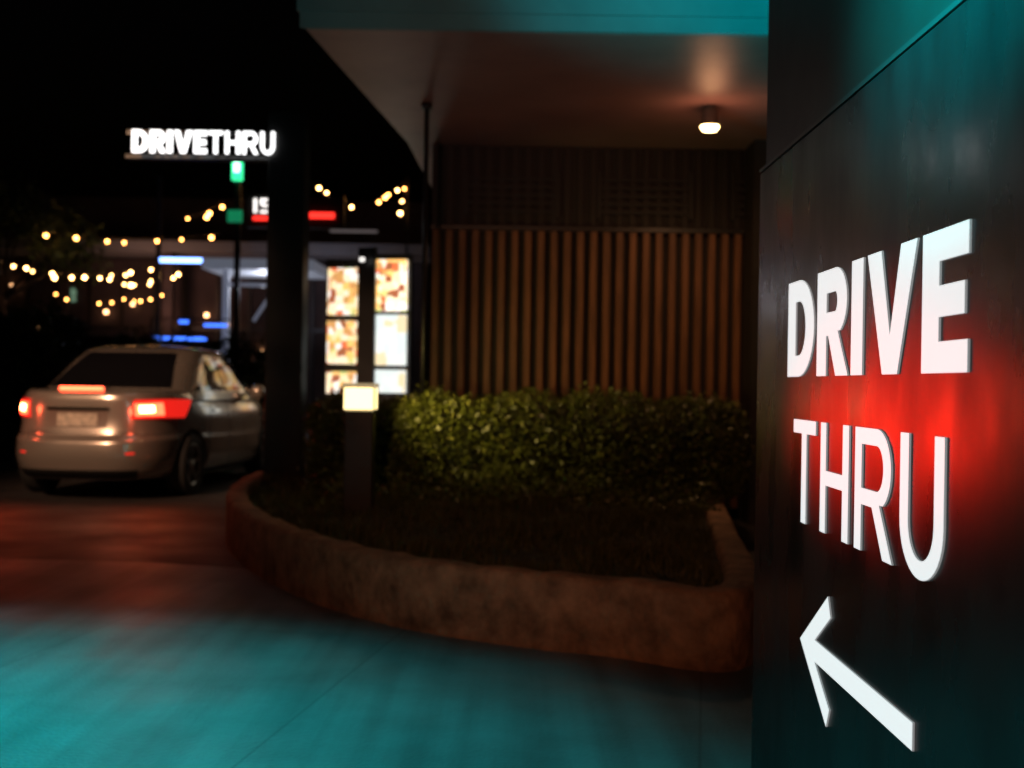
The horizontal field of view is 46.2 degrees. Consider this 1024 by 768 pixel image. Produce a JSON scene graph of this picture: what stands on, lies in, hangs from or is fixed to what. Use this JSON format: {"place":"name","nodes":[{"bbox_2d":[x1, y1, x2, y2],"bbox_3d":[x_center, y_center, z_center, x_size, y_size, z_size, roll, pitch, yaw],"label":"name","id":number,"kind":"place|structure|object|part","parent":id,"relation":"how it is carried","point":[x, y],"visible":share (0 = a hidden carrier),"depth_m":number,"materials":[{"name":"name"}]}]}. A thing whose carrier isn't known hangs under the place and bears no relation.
{"place":"outdoors","nodes":[
{"label":"outdoors","id":0,"kind":"place"},
{"bbox_2d":[80,339,155,354],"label":"wall","id":1,"kind":"structure","parent":0,"point":[91,341],"depth_m":24.00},
{"bbox_2d":[83,336,158,340],"bbox_3d":[-10.586,-0.963,24.100,6.900,0.067,0.300,1,0,0],"label":"coping","id":2,"kind":"object","parent":1,"relation":"on","point":[108,337],"visible":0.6,"depth_m":23.95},
{"bbox_2d":[0,0,431,207],"label":"sky","id":3,"kind":"structure","parent":0,"point":[76,76],"materials":[{"name":"black"}]},
{"bbox_2d":[0,558,752,767],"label":"pavement","id":4,"kind":"structure","parent":0,"point":[107,664],"depth_m":4.42,"materials":[{"name":"concrete"}]},
{"bbox_2d":[751,0,1023,767],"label":"drive thru sign","id":5,"kind":"object","parent":4,"relation":"on","point":[888,626],"visible":1,"depth_m":2.28,"materials":[{"name":"grey metal"}]},
{"bbox_2d":[0,419,754,568],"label":"ground","id":6,"kind":"structure","parent":0,"point":[156,520],"depth_m":9.57,"materials":[{"name":"grey asphalt"}]},
{"bbox_2d":[0,166,112,317],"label":"tree","id":7,"kind":"object","parent":6,"relation":"on","point":[11,214],"visible":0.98,"depth_m":31.73,"materials":[{"name":"green plant"}]},
{"bbox_2d":[58,251,174,345],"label":"columns","id":8,"kind":"structure","parent":6,"relation":"on","point":[168,305],"depth_m":34.30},
{"bbox_2d":[16,332,264,494],"bbox_3d":[-3.839,0.271,13.061,2.009,1.618,4.235,1,0,5],"label":"silver sedan car","id":9,"kind":"object","parent":6,"relation":"on","point":[180,420],"visible":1,"depth_m":11.54,"materials":[{"name":"beige paint"}]},
{"bbox_3d":[-3.916,-0.142,11.998,1.227,0.366,0.689,1,0,4],"label":"rear window","id":10,"kind":"part","parent":9,"relation":"part of","materials":[{"name":"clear glass"}]},
{"bbox_3d":[-3.176,-0.104,12.414,0.157,0.349,0.848,1,0,5],"label":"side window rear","id":11,"kind":"part","parent":9,"relation":"part of","materials":[{"name":"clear glass"}]},
{"bbox_3d":[-3.105,-0.103,13.342,0.161,0.350,1.013,1,0,5],"label":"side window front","id":12,"kind":"part","parent":9,"relation":"part of","materials":[{"name":"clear glass"}]},
{"bbox_2d":[0,295,309,450],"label":"shrub row","id":13,"kind":"object","parent":6,"relation":"on","point":[35,358],"visible":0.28,"depth_m":18.31,"materials":[{"name":"green plant"}]},
{"bbox_2d":[0,176,408,342],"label":"string lights","id":14,"kind":"object","parent":6,"relation":"on","point":[158,292],"visible":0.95,"depth_m":30.00,"materials":[{"name":"beige"}]},
{"bbox_2d":[1,257,430,418],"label":"building","id":15,"kind":"structure","parent":6,"relation":"on","point":[201,298],"depth_m":36.00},
{"bbox_2d":[150,318,231,362],"bbox_3d":[-7.098,-0.211,26.450,1.800,2.480,0.100,1,0,0],"label":"neon sign","id":16,"kind":"object","parent":15,"relation":"attached to","point":[185,320],"visible":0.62,"depth_m":26.46,"materials":[{"name":"blue"}]},
{"bbox_2d":[0,238,430,268],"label":"roof slab","id":17,"kind":"structure","parent":15,"relation":"on","point":[146,250],"depth_m":34.00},
{"bbox_2d":[0,196,431,245],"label":"parapet","id":18,"kind":"structure","parent":17,"relation":"on","point":[125,217],"depth_m":36.30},
{"bbox_2d":[13,274,418,403],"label":"mullions","id":19,"kind":"object","parent":15,"relation":"attached to","point":[185,328],"visible":0.18,"depth_m":35.90,"materials":[{"name":"grey metal"}]},
{"bbox_2d":[70,288,75,301],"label":"lit windows","id":20,"kind":"structure","parent":19,"relation":"attached to","point":[73,293],"depth_m":35.92,"materials":[{"name":"brown"}]},
{"bbox_2d":[11,284,207,316],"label":"lamps","id":21,"kind":"object","parent":19,"relation":"attached to","point":[132,304],"visible":0.25,"depth_m":35.80,"materials":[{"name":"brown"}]},
{"bbox_2d":[160,258,326,360],"bbox_3d":[-6.361,-0.920,28.750,3.550,3.920,2.500,1,0,0],"label":"lit canopy","id":22,"kind":"object","parent":15,"relation":"attached to","point":[249,268],"visible":0.57,"depth_m":27.70,"materials":[{"name":"grey"}]},
{"bbox_2d":[247,195,376,232],"bbox_3d":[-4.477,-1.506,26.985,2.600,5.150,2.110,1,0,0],"label":"price sign","id":23,"kind":"object","parent":15,"relation":"on","point":[326,212],"visible":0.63,"depth_m":26.00,"materials":[{"name":"red"}]},
{"bbox_2d":[227,162,242,362],"bbox_3d":[-6.021,-1.905,25.985,0.300,5.900,0.230,1,0,0],"label":"traffic light","id":24,"kind":"object","parent":6,"relation":"on","point":[235,216],"visible":0.73,"depth_m":26.01,"materials":[{"name":"green"}]},
{"bbox_2d":[325,247,412,462],"bbox_3d":[-1.948,-0.341,15.745,1.202,2.900,0.402,1,0,17],"label":"menu board","id":25,"kind":"object","parent":6,"relation":"on","point":[369,298],"visible":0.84,"depth_m":15.71,"materials":[{"name":"multicoloured"}]},
{"bbox_2d":[226,466,753,671],"bbox_3d":[-0.243,0.956,8.375,4.081,0.360,7.191,1,0,0],"label":"planter","id":26,"kind":"object","parent":6,"relation":"on","point":[661,621],"visible":0.49,"depth_m":5.33,"materials":[{"name":"concrete"}]},
{"bbox_2d":[125,111,310,479],"bbox_3d":[-2.636,-0.751,10.627,1.605,3.300,0.345,1,0,0],"label":"height gantry","id":27,"kind":"object","parent":26,"relation":"on","point":[287,158],"visible":0.98,"depth_m":10.50,"materials":[{"name":"black metal"}]},
{"bbox_2d":[342,383,378,515],"bbox_3d":[-0.977,0.435,7.700,0.216,0.880,0.196,1,0,0],"label":"bollard light","id":28,"kind":"object","parent":26,"relation":"on","point":[361,404],"visible":0.86,"depth_m":7.62,"materials":[{"name":"black metal"}]},
{"bbox_2d":[419,108,428,482],"bbox_3d":[-0.650,-0.620,8.860,0.036,2.900,0.036,1,0,0],"label":"canopy post","id":29,"kind":"object","parent":26,"relation":"on","point":[424,247],"visible":0.66,"depth_m":8.84,"materials":[{"name":"black metal"}]},
{"bbox_2d":[248,468,723,586],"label":"grass","id":30,"kind":"structure","parent":26,"relation":"on","point":[661,556],"depth_m":6.79,"materials":[{"name":"green plant"}]},
{"bbox_2d":[297,382,754,518],"bbox_3d":[0.073,0.456,9.111,3.525,0.971,2.462,1,0,0],"label":"hedge","id":31,"kind":"object","parent":26,"relation":"on","point":[626,447],"visible":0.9,"depth_m":8.54,"materials":[{"name":"green plant"}]},
{"bbox_2d":[429,145,745,518],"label":"slatted wall","id":32,"kind":"structure","parent":6,"relation":"on","point":[733,513],"depth_m":10.40,"materials":[{"name":"brown wood"}]},
{"bbox_2d":[431,229,741,507],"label":"slats","id":33,"kind":"object","parent":32,"relation":"attached to","point":[736,313],"visible":0.27,"depth_m":10.32,"materials":[{"name":"brown wood"}]},
{"bbox_2d":[431,224,744,234],"bbox_3d":[3.161,-1.292,10.354,7.720,0.038,0.087,1,0,0],"label":"slat cap","id":34,"kind":"object","parent":33,"relation":"on","point":[590,229],"visible":0.56,"depth_m":10.31,"materials":[{"name":"brown wood"}]},
{"bbox_2d":[434,145,740,228],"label":"ribs","id":35,"kind":"object","parent":32,"relation":"attached to","point":[685,175],"visible":0.53,"depth_m":10.37,"materials":[{"name":"black wood"}]},
{"bbox_2d":[464,169,560,217],"bbox_3d":[0.001,-1.645,10.357,0.830,0.410,0.023,1,0,0],"label":"vent","id":36,"kind":"object","parent":35,"relation":"attached to","point":[467,194],"visible":1,"depth_m":10.35,"materials":[{"name":"black metal"}]},
{"bbox_2d":[597,171,693,219],"bbox_3d":[1.151,-1.627,10.357,0.830,0.410,0.023,1,0,0],"label":"vent","id":37,"kind":"object","parent":35,"relation":"attached to","point":[600,195],"visible":1,"depth_m":10.35,"materials":[{"name":"black metal"}]},
{"bbox_2d":[740,140,766,524],"bbox_3d":[2.172,-0.423,10.130,0.370,3.195,0.359,1,0,0],"label":"pilaster","id":38,"kind":"object","parent":6,"relation":"on","point":[755,156],"visible":0.36,"depth_m":9.96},
{"bbox_2d":[297,0,768,155],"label":"canopy fascia","id":39,"kind":"structure","parent":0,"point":[712,8],"depth_m":7.00,"materials":[{"name":"teal paint"}]},
{"bbox_2d":[422,102,431,109],"bbox_3d":[-0.628,-2.050,8.860,0.080,0.040,0.080,1,0,0],"label":"post flange","id":40,"kind":"object","parent":39,"relation":"attached to","point":[427,105],"visible":1,"depth_m":8.83,"materials":[{"name":"black metal"}]},
{"bbox_2d":[299,11,767,35],"bbox_3d":[2.895,-2.067,7.032,8.275,0.095,0.034,1,0,0],"label":"canopy drip","id":41,"kind":"object","parent":39,"relation":"attached to","point":[534,23],"visible":0.56,"depth_m":7.01},
{"bbox_2d":[306,29,767,187],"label":"canopy soffit","id":42,"kind":"structure","parent":39,"relation":"attached to","point":[565,90],"depth_m":8.28,"materials":[{"name":"paint"}]},
{"bbox_2d":[698,105,720,131],"bbox_3d":[1.451,-1.942,8.800,0.170,0.190,0.170,1,0,0],"label":"ceiling lamp","id":43,"kind":"object","parent":42,"relation":"attached to","point":[709,118],"visible":1,"depth_m":8.75,"materials":[{"name":"white"}]}
]}

